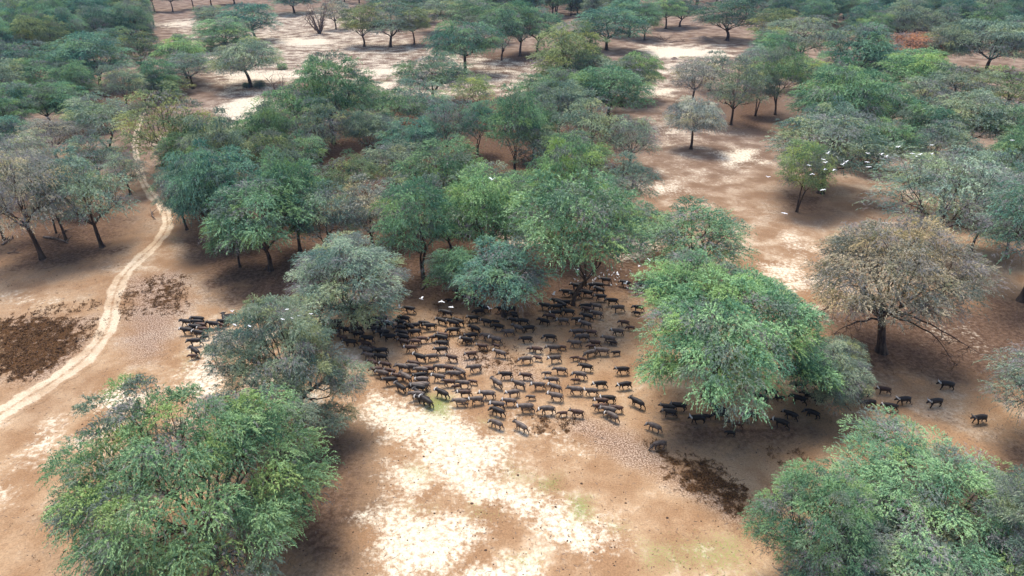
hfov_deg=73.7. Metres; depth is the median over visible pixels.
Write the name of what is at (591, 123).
tree
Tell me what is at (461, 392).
buffalo
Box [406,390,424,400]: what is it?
buffalo
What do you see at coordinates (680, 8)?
tree
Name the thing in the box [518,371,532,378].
buffalo
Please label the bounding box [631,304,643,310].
buffalo
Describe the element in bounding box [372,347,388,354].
buffalo
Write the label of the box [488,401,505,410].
buffalo
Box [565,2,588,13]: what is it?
tree
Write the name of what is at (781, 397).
buffalo
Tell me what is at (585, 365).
buffalo
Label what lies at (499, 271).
tree
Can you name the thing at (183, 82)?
tree
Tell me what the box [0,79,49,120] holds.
tree
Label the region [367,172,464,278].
tree
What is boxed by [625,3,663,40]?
tree
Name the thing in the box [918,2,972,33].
tree
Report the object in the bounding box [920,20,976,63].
tree
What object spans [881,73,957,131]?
tree
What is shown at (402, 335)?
buffalo
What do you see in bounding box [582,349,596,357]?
buffalo
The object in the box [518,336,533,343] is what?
buffalo
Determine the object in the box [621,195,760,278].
tree
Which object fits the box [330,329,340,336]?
buffalo
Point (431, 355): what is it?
buffalo
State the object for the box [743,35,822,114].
tree
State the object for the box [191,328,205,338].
buffalo
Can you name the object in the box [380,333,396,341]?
buffalo
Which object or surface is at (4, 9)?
tree
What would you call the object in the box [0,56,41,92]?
tree
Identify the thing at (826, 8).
tree
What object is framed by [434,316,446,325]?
buffalo
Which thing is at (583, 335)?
buffalo
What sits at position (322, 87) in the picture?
tree
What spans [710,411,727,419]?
buffalo
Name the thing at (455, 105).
tree
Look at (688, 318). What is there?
tree
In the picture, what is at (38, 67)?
tree
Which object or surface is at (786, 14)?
tree
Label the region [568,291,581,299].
buffalo
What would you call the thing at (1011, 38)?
tree
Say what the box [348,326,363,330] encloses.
buffalo
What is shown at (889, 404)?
buffalo
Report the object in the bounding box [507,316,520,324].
buffalo
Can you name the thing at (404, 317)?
buffalo
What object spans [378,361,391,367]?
buffalo
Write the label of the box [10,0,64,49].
tree
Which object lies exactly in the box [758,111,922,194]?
tree
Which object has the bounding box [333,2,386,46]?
tree
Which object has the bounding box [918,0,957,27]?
tree
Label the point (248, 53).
tree
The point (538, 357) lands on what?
buffalo
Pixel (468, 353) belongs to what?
buffalo
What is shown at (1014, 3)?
tree
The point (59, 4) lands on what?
tree
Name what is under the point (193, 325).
buffalo
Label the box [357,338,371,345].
buffalo
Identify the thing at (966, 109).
tree
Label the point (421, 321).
buffalo
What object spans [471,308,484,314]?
buffalo
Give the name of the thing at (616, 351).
buffalo
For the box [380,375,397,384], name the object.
buffalo
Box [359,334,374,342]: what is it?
buffalo
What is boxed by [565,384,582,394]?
buffalo
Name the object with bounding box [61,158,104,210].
tree
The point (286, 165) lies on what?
tree
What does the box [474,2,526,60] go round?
tree
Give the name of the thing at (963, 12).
tree
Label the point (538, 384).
buffalo
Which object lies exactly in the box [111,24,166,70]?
tree
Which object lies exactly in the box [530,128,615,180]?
tree
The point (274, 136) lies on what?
tree
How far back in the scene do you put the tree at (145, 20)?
398.26 m
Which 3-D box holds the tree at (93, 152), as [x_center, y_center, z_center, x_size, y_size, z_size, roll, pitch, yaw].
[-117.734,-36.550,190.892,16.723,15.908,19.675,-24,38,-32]
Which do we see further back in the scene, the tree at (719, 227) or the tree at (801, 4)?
the tree at (801, 4)
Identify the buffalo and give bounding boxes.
[178,318,192,326]
[178,326,194,334]
[185,338,203,346]
[187,323,204,330]
[187,344,199,353]
[187,354,198,359]
[189,316,204,321]
[189,318,203,323]
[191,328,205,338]
[194,321,207,327]
[195,326,209,332]
[205,320,219,327]
[216,319,229,325]
[220,311,226,323]
[330,322,343,328]
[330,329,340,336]
[337,334,347,339]
[338,326,353,334]
[341,338,358,346]
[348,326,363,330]
[348,328,364,337]
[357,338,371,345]
[358,345,372,352]
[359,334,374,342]
[361,350,375,359]
[366,359,378,365]
[367,326,382,333]
[368,366,382,373]
[369,320,382,326]
[371,353,388,361]
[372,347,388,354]
[374,329,388,335]
[374,369,388,377]
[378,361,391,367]
[380,320,393,327]
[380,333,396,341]
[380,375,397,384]
[383,367,395,375]
[390,372,402,380]
[393,319,406,324]
[393,325,406,329]
[393,362,410,372]
[393,380,406,393]
[394,329,408,337]
[395,333,409,342]
[396,315,410,322]
[396,338,408,344]
[398,370,411,381]
[401,305,416,313]
[402,344,417,352]
[403,322,414,328]
[404,362,420,371]
[406,322,420,328]
[406,360,420,365]
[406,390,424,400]
[407,328,421,336]
[407,338,421,345]
[408,382,426,388]
[409,383,427,391]
[411,352,425,362]
[411,372,427,376]
[412,366,428,374]
[412,393,430,404]
[413,376,429,381]
[414,336,427,341]
[414,381,429,390]
[418,319,430,328]
[418,392,433,407]
[421,322,436,329]
[423,366,435,371]
[424,353,438,361]
[427,334,436,341]
[429,373,445,381]
[432,333,448,343]
[432,346,447,354]
[432,363,448,371]
[433,340,449,347]
[433,387,449,399]
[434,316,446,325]
[438,308,452,316]
[440,377,455,386]
[441,365,454,370]
[444,352,457,362]
[444,370,462,379]
[445,317,460,327]
[445,327,459,334]
[450,384,461,389]
[450,398,467,406]
[452,316,464,326]
[453,365,465,378]
[454,380,471,387]
[455,388,472,396]
[458,336,473,344]
[463,295,475,301]
[463,332,477,339]
[463,351,478,358]
[465,314,479,321]
[465,364,481,371]
[467,324,480,332]
[467,396,483,405]
[468,379,477,385]
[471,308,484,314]
[475,343,487,349]
[476,303,490,311]
[477,389,495,399]
[479,318,492,325]
[479,331,493,340]
[486,335,502,344]
[487,418,504,429]
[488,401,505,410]
[488,406,505,417]
[490,323,504,330]
[490,376,502,389]
[491,347,506,358]
[496,371,512,379]
[500,329,514,336]
[500,397,516,406]
[504,389,519,397]
[505,306,515,312]
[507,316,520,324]
[510,378,525,389]
[511,323,523,332]
[512,419,528,433]
[515,402,534,412]
[516,356,532,363]
[517,317,529,324]
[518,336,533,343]
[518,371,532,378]
[521,324,534,332]
[525,395,535,398]
[529,345,542,353]
[529,382,545,388]
[533,356,542,361]
[536,317,549,325]
[536,405,555,415]
[537,301,551,309]
[541,334,556,341]
[541,371,551,375]
[542,313,555,319]
[543,376,559,383]
[544,343,560,351]
[546,355,561,363]
[546,382,561,392]
[546,389,563,401]
[548,304,562,309]
[549,310,562,316]
[551,367,567,374]
[553,298,566,307]
[555,317,569,324]
[556,411,567,416]
[557,300,570,305]
[559,289,571,295]
[561,307,574,316]
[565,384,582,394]
[567,339,581,347]
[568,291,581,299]
[568,407,584,417]
[569,281,582,288]
[569,328,583,335]
[570,371,587,380]
[570,378,580,382]
[571,317,584,324]
[574,333,589,339]
[576,357,586,362]
[577,318,591,328]
[577,363,592,371]
[578,303,591,310]
[579,289,592,297]
[579,312,593,320]
[580,306,593,312]
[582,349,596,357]
[582,386,598,396]
[583,329,596,335]
[585,282,595,289]
[586,340,601,347]
[588,310,603,318]
[590,302,602,310]
[591,380,607,388]
[591,403,606,410]
[592,282,604,289]
[592,294,606,301]
[592,397,608,403]
[593,285,604,293]
[593,346,609,355]
[598,277,611,283]
[598,393,615,403]
[598,404,616,412]
[600,334,615,343]
[603,411,619,422]
[604,298,618,305]
[607,340,616,345]
[609,327,623,335]
[609,403,623,412]
[610,350,620,355]
[611,305,624,312]
[613,365,629,374]
[615,381,631,389]
[617,320,629,325]
[618,280,630,287]
[628,395,645,409]
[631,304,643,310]
[644,421,662,433]
[648,440,666,450]
[658,402,675,408]
[660,408,677,417]
[669,400,686,411]
[687,413,706,423]
[709,403,726,411]
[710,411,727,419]
[724,430,735,436]
[726,419,743,429]
[738,411,757,421]
[753,392,768,405]
[760,388,778,395]
[770,416,789,429]
[773,395,784,399]
[780,409,798,421]
[788,393,807,405]
[799,389,817,403]
[801,407,819,418]
[860,399,876,406]
[875,385,891,394]
[880,402,898,412]
[894,396,911,405]
[926,398,942,407]
[936,379,954,390]
[970,414,987,423]
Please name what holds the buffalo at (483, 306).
on the ground at (730, 168)
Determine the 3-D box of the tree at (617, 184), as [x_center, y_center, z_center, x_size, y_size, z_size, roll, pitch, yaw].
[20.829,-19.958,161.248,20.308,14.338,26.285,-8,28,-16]
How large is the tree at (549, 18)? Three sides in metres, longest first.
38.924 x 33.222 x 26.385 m
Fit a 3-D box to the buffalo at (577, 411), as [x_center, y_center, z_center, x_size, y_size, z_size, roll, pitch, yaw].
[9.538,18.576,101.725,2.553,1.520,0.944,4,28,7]
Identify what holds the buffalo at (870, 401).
on the ground at (730, 168)
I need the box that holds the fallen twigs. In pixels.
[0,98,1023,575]
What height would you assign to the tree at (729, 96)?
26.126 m
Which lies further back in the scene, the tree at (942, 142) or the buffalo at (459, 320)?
the tree at (942, 142)
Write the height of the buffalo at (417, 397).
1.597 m
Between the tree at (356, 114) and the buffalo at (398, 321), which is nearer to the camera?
the buffalo at (398, 321)
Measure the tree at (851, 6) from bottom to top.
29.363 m
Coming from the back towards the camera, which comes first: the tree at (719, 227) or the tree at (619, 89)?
the tree at (619, 89)
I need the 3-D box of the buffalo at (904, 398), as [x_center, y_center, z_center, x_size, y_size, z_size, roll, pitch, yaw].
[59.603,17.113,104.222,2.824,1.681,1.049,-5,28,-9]
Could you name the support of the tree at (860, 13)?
on the ground at (730, 168)
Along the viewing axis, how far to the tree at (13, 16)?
364.53 m
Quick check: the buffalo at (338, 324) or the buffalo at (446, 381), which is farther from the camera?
the buffalo at (338, 324)
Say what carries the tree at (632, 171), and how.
on the ground at (730, 168)
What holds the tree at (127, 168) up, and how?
on the ground at (730, 168)
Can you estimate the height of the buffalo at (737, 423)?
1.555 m
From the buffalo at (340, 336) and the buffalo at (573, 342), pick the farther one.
the buffalo at (340, 336)
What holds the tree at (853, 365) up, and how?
on the ground at (730, 168)
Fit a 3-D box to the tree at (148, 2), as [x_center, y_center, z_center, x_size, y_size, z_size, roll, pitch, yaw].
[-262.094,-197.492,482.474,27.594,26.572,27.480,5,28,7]
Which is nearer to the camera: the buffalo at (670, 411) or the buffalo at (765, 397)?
the buffalo at (670, 411)
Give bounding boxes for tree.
[0,0,19,10]
[0,0,27,8]
[0,2,19,14]
[0,6,46,56]
[0,7,14,22]
[0,19,24,58]
[0,37,18,62]
[0,38,55,74]
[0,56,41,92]
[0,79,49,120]
[0,95,42,134]
[0,115,37,146]
[0,128,62,168]
[0,134,82,259]
[0,135,18,177]
[0,166,13,240]
[4,11,70,49]
[4,150,65,232]
[8,55,64,88]
[8,79,80,126]
[9,113,93,158]
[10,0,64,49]
[16,145,81,240]
[17,0,70,21]
[18,143,140,247]
[19,0,60,44]
[31,40,89,63]
[31,81,94,121]
[33,4,89,40]
[34,372,344,575]
[35,0,74,15]
[39,58,99,94]
[45,30,136,89]
[58,91,142,149]
[59,48,102,93]
[61,0,115,19]
[61,128,124,175]
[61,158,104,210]
[62,102,112,133]
[71,2,121,32]
[74,4,112,27]
[78,26,142,59]
[79,5,130,33]
[93,61,150,109]
[101,151,152,194]
[103,0,130,15]
[107,0,159,44]
[109,78,217,160]
[110,0,157,39]
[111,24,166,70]
[117,0,154,34]
[134,56,181,100]
[137,0,156,26]
[146,160,202,229]
[148,34,208,80]
[149,75,195,90]
[149,131,214,170]
[157,50,218,88]
[158,137,247,239]
[162,145,239,211]
[165,121,221,157]
[173,106,259,169]
[178,144,275,217]
[188,16,258,51]
[189,5,233,22]
[198,169,327,271]
[198,292,374,437]
[199,205,262,267]
[200,35,286,87]
[215,2,283,40]
[223,112,267,151]
[240,82,331,151]
[242,98,299,151]
[246,126,304,172]
[257,144,327,251]
[267,0,321,13]
[274,158,347,205]
[275,129,328,178]
[276,179,372,246]
[280,94,354,165]
[280,230,421,336]
[288,49,377,143]
[290,87,348,120]
[302,1,329,33]
[314,0,349,28]
[314,172,417,245]
[319,148,384,208]
[330,77,390,119]
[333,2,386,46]
[336,103,380,156]
[343,108,404,151]
[348,0,424,46]
[357,174,429,235]
[361,138,425,191]
[364,0,437,13]
[365,87,431,135]
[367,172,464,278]
[374,115,445,175]
[384,52,474,96]
[386,77,459,126]
[388,131,487,201]
[395,7,431,44]
[414,0,485,32]
[416,93,480,148]
[417,197,479,253]
[420,19,510,74]
[421,244,484,300]
[437,160,540,265]
[440,0,503,41]
[444,160,515,207]
[448,71,497,110]
[448,234,561,317]
[456,171,539,241]
[458,99,496,154]
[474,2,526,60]
[477,80,548,169]
[478,0,507,6]
[494,168,557,207]
[496,0,545,55]
[501,166,658,305]
[503,98,563,155]
[504,123,562,170]
[511,73,557,104]
[516,78,592,132]
[518,5,567,52]
[520,137,609,254]
[521,0,545,13]
[526,19,611,90]
[526,65,595,112]
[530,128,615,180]
[543,0,568,12]
[550,87,628,168]
[561,52,614,94]
[564,0,584,15]
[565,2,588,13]
[568,6,654,50]
[569,64,658,119]
[578,172,637,224]
[580,0,610,18]
[586,150,664,199]
[596,55,659,106]
[599,114,662,167]
[600,0,663,37]
[608,0,636,9]
[616,50,667,98]
[618,199,675,248]
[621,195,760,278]
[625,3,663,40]
[629,247,848,427]
[649,0,687,28]
[660,94,728,149]
[664,0,706,26]
[668,54,721,99]
[687,0,774,40]
[690,49,740,90]
[702,54,775,124]
[730,42,785,68]
[737,458,894,575]
[738,0,761,15]
[738,62,784,115]
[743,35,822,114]
[746,6,800,48]
[749,28,797,57]
[757,0,782,16]
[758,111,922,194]
[761,14,850,53]
[763,0,801,15]
[770,0,811,17]
[773,136,837,212]
[773,486,1022,575]
[776,58,836,89]
[779,78,866,125]
[779,333,878,422]
[791,55,904,144]
[795,0,840,30]
[798,0,838,34]
[801,95,867,144]
[801,213,1016,373]
[812,66,893,91]
[816,0,850,25]
[816,21,897,82]
[816,403,1023,575]
[834,0,854,24]
[837,0,872,12]
[839,5,886,41]
[843,0,880,16]
[845,0,889,36]
[848,12,896,38]
[848,145,1023,248]
[850,116,928,169]
[857,42,938,88]
[857,78,920,131]
[872,46,955,94]
[876,0,900,9]
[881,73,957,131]
[882,0,938,38]
[883,3,922,26]
[883,31,951,56]
[886,0,924,41]
[890,98,972,148]
[896,118,988,172]
[901,149,1006,213]
[911,0,934,32]
[915,88,1015,153]
[917,62,1013,114]
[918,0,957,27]
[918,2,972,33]
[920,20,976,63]
[936,0,987,26]
[937,1,989,25]
[937,15,1023,72]
[952,188,1011,251]
[956,148,1023,204]
[958,2,1011,35]
[964,65,1023,105]
[965,154,1023,302]
[965,464,1023,575]
[968,99,1023,150]
[969,0,1006,34]
[972,339,1023,429]
[977,5,1023,41]
[977,128,1023,177]
[980,189,1023,255]
[992,0,1023,24]
[994,13,1023,54]
[999,119,1023,149]
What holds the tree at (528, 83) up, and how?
on the ground at (730, 168)
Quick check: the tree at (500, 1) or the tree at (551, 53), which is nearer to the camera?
the tree at (551, 53)
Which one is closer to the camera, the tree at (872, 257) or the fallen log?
the tree at (872, 257)
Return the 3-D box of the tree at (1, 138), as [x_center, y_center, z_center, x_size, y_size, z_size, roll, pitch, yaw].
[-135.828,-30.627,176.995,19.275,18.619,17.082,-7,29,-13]
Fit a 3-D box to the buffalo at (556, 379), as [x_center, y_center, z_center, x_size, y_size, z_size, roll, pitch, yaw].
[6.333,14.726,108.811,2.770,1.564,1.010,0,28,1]
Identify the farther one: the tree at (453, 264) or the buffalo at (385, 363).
the tree at (453, 264)
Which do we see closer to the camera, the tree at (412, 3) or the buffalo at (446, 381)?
the buffalo at (446, 381)
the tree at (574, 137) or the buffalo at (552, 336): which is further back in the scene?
the tree at (574, 137)
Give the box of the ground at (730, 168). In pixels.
[0,0,1023,575]
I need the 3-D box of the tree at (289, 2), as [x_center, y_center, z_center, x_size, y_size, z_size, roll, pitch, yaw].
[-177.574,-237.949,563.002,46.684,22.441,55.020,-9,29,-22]
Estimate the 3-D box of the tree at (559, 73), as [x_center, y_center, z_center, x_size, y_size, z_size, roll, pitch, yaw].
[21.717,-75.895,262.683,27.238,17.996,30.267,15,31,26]
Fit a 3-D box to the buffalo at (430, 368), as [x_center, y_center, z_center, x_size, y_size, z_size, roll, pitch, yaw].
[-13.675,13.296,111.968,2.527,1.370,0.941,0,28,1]
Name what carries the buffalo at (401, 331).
on the ground at (730, 168)
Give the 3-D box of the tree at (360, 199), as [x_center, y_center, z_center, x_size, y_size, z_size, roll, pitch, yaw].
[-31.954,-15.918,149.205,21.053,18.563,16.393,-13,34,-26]
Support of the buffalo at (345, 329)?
on the ground at (730, 168)
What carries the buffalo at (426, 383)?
on the ground at (730, 168)
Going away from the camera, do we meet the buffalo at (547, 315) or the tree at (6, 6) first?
the buffalo at (547, 315)
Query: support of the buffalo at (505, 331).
on the ground at (730, 168)
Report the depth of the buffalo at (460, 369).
110.45 m
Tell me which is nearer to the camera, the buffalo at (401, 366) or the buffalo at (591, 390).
the buffalo at (591, 390)
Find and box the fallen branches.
[650,34,673,40]
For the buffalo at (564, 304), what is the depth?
130.15 m
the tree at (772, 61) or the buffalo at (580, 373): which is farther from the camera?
the tree at (772, 61)
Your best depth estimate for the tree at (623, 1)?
530.52 m
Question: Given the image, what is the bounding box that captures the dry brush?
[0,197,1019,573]
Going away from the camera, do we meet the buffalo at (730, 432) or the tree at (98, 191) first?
the buffalo at (730, 432)
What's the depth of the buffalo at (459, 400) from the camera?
103.64 m
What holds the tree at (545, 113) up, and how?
on the ground at (730, 168)
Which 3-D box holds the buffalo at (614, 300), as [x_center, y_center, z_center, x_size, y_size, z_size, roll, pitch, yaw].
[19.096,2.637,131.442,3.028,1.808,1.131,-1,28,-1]
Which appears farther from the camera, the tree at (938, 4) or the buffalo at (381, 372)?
the tree at (938, 4)
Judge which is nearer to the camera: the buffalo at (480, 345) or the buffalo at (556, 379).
the buffalo at (556, 379)
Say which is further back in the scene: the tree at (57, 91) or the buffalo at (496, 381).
the tree at (57, 91)
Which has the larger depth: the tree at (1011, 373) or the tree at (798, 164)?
the tree at (798, 164)
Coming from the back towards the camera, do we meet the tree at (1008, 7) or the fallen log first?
the tree at (1008, 7)
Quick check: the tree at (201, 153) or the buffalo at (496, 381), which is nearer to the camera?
the buffalo at (496, 381)
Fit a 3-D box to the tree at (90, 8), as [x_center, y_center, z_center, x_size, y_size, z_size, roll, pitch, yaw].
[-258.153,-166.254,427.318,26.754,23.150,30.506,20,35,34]
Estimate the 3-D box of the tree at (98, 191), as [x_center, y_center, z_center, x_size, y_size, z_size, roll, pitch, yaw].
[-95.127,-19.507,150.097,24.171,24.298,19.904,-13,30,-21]
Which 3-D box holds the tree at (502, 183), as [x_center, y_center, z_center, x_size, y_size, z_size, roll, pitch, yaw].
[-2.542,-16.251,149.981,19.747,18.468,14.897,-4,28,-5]
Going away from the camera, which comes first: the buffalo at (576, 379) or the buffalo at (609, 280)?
the buffalo at (576, 379)
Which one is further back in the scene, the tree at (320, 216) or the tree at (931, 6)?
the tree at (931, 6)
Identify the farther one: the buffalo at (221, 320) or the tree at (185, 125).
the tree at (185, 125)
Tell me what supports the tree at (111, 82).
on the ground at (730, 168)
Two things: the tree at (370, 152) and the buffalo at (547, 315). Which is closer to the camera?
the buffalo at (547, 315)
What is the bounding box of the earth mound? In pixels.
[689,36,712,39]
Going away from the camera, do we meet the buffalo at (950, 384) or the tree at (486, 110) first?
the buffalo at (950, 384)
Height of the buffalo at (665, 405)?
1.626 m
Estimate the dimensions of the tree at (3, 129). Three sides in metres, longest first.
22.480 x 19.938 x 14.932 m
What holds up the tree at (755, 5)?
on the ground at (730, 168)
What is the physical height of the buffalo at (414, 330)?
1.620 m
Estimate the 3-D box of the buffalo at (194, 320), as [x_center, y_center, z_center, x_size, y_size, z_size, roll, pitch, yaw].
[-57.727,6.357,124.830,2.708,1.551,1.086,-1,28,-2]
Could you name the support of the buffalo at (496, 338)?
on the ground at (730, 168)
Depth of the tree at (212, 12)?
465.99 m
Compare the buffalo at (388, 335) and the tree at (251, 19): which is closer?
the buffalo at (388, 335)
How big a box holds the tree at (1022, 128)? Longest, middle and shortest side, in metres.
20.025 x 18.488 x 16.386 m
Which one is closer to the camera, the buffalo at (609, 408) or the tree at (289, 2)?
the buffalo at (609, 408)
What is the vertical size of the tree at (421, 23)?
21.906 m
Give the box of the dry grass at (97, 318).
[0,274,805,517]
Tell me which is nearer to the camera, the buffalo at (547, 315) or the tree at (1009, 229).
the buffalo at (547, 315)
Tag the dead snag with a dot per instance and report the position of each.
(271, 83)
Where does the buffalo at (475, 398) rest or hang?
on the ground at (730, 168)
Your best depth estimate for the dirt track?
124.80 m
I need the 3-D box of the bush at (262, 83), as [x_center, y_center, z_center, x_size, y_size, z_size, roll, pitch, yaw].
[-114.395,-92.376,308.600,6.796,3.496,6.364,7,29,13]
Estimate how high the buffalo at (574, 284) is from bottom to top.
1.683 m
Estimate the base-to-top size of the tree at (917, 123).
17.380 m
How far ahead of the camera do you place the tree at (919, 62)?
266.72 m
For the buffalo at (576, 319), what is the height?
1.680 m
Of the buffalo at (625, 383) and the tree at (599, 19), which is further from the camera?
the tree at (599, 19)
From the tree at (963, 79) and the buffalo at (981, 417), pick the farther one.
the tree at (963, 79)
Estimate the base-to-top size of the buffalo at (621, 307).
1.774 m
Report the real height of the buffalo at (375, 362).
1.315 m
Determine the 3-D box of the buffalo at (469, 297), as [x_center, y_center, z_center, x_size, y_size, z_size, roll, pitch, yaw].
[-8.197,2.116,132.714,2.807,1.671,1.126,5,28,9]
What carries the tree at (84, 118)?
on the ground at (730, 168)
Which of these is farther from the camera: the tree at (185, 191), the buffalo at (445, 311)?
the tree at (185, 191)
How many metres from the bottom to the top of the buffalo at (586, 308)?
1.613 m
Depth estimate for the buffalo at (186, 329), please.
121.82 m
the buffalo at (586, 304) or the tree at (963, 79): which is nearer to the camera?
the buffalo at (586, 304)
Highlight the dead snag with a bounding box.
[262,71,282,103]
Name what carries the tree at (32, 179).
on the ground at (730, 168)
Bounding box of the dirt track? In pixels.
[0,80,176,429]
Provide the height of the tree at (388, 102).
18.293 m
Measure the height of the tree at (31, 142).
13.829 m
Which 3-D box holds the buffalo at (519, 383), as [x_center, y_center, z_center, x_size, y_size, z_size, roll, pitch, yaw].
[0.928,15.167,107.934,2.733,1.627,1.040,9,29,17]
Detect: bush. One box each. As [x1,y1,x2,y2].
[242,82,249,87]
[252,80,266,87]
[277,63,287,69]
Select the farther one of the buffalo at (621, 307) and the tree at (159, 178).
the tree at (159, 178)
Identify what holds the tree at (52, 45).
on the ground at (730, 168)
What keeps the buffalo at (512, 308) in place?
on the ground at (730, 168)
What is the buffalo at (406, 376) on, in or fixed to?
on the ground at (730, 168)
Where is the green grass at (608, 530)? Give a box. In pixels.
[132,78,754,575]
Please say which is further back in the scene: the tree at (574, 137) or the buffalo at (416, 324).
the tree at (574, 137)
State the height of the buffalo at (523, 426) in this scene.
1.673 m
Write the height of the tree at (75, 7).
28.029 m
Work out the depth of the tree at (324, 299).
116.52 m
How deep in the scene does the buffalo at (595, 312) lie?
127.00 m
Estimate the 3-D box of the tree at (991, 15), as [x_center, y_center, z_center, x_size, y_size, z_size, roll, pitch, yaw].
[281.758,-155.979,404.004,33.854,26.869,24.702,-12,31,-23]
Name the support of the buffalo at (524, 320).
on the ground at (730, 168)
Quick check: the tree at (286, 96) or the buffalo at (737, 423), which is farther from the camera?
the tree at (286, 96)
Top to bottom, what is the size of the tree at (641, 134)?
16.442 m
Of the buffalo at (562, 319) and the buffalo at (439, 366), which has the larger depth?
the buffalo at (562, 319)
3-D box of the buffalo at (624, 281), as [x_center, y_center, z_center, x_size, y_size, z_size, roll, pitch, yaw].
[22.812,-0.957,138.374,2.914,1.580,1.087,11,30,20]
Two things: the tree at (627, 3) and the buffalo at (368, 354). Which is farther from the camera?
the tree at (627, 3)
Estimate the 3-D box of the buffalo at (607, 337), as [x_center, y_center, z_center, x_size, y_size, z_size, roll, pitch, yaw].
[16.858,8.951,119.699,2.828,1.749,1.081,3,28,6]
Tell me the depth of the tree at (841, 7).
476.31 m
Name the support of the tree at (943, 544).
on the ground at (730, 168)
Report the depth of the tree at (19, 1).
450.82 m
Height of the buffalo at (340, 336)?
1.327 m
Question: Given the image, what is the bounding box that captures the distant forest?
[57,0,857,13]
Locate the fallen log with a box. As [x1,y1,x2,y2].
[43,234,71,242]
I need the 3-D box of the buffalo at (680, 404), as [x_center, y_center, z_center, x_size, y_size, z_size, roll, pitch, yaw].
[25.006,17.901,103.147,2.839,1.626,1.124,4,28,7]
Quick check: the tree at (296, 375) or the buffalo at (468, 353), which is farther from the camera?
the buffalo at (468, 353)
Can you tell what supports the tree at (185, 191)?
on the ground at (730, 168)
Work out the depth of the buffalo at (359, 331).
120.81 m
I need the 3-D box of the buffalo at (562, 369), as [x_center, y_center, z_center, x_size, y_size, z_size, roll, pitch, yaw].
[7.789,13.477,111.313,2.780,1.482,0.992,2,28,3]
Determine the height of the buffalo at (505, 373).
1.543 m
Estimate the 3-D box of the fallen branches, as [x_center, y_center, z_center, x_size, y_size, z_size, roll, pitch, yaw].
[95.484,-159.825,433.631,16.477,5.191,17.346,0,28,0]
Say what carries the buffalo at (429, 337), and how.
on the ground at (730, 168)
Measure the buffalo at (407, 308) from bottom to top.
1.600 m
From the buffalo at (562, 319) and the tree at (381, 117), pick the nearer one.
the buffalo at (562, 319)
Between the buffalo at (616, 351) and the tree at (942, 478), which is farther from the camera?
the buffalo at (616, 351)
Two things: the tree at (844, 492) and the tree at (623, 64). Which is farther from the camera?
the tree at (623, 64)
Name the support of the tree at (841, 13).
on the ground at (730, 168)
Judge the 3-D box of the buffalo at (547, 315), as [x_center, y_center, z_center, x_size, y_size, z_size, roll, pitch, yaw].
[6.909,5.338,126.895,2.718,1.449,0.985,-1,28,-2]
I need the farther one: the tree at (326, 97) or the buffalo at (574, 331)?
the tree at (326, 97)
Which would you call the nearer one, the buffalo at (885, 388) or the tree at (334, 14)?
the buffalo at (885, 388)
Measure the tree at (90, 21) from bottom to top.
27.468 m
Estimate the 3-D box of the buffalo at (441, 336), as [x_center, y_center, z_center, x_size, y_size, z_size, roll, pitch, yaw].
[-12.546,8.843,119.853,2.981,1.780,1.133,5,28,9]
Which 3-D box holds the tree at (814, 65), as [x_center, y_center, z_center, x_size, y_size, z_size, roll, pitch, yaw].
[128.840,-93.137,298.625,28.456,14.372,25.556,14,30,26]
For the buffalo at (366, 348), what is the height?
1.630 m
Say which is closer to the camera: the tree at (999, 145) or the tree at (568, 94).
the tree at (999, 145)
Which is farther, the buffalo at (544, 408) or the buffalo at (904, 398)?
the buffalo at (904, 398)
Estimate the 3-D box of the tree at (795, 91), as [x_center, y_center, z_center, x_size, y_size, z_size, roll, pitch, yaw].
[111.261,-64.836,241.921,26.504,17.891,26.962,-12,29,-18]
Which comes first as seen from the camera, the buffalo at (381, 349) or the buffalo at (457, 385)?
the buffalo at (457, 385)
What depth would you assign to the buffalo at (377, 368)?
111.42 m
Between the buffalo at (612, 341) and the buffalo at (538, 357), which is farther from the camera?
the buffalo at (612, 341)
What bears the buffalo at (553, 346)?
on the ground at (730, 168)
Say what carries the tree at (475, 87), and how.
on the ground at (730, 168)
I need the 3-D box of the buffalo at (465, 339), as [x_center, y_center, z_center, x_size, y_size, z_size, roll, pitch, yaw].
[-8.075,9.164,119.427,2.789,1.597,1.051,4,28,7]
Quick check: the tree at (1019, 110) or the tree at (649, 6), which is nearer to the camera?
the tree at (1019, 110)
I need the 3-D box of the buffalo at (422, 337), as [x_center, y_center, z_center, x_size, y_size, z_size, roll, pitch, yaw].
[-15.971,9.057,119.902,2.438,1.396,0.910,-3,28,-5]
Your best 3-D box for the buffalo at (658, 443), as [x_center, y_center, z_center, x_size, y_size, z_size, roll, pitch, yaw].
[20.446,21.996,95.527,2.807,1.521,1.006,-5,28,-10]
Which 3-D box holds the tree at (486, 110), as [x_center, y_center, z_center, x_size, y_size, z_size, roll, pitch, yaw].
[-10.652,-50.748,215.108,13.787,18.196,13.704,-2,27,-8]
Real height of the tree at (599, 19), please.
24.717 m
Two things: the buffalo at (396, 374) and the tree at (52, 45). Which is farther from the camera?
the tree at (52, 45)
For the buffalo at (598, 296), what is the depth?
132.72 m
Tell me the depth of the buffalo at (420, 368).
111.09 m
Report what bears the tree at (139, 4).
on the ground at (730, 168)
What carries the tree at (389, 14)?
on the ground at (730, 168)
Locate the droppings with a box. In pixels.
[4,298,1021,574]
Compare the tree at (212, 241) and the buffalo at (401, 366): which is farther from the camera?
the tree at (212, 241)
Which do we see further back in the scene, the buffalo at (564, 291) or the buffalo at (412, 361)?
the buffalo at (564, 291)
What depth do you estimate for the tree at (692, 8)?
485.40 m
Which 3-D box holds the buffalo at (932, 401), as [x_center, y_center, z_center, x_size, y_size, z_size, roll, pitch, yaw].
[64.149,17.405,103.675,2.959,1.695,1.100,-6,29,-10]
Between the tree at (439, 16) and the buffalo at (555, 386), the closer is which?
the buffalo at (555, 386)

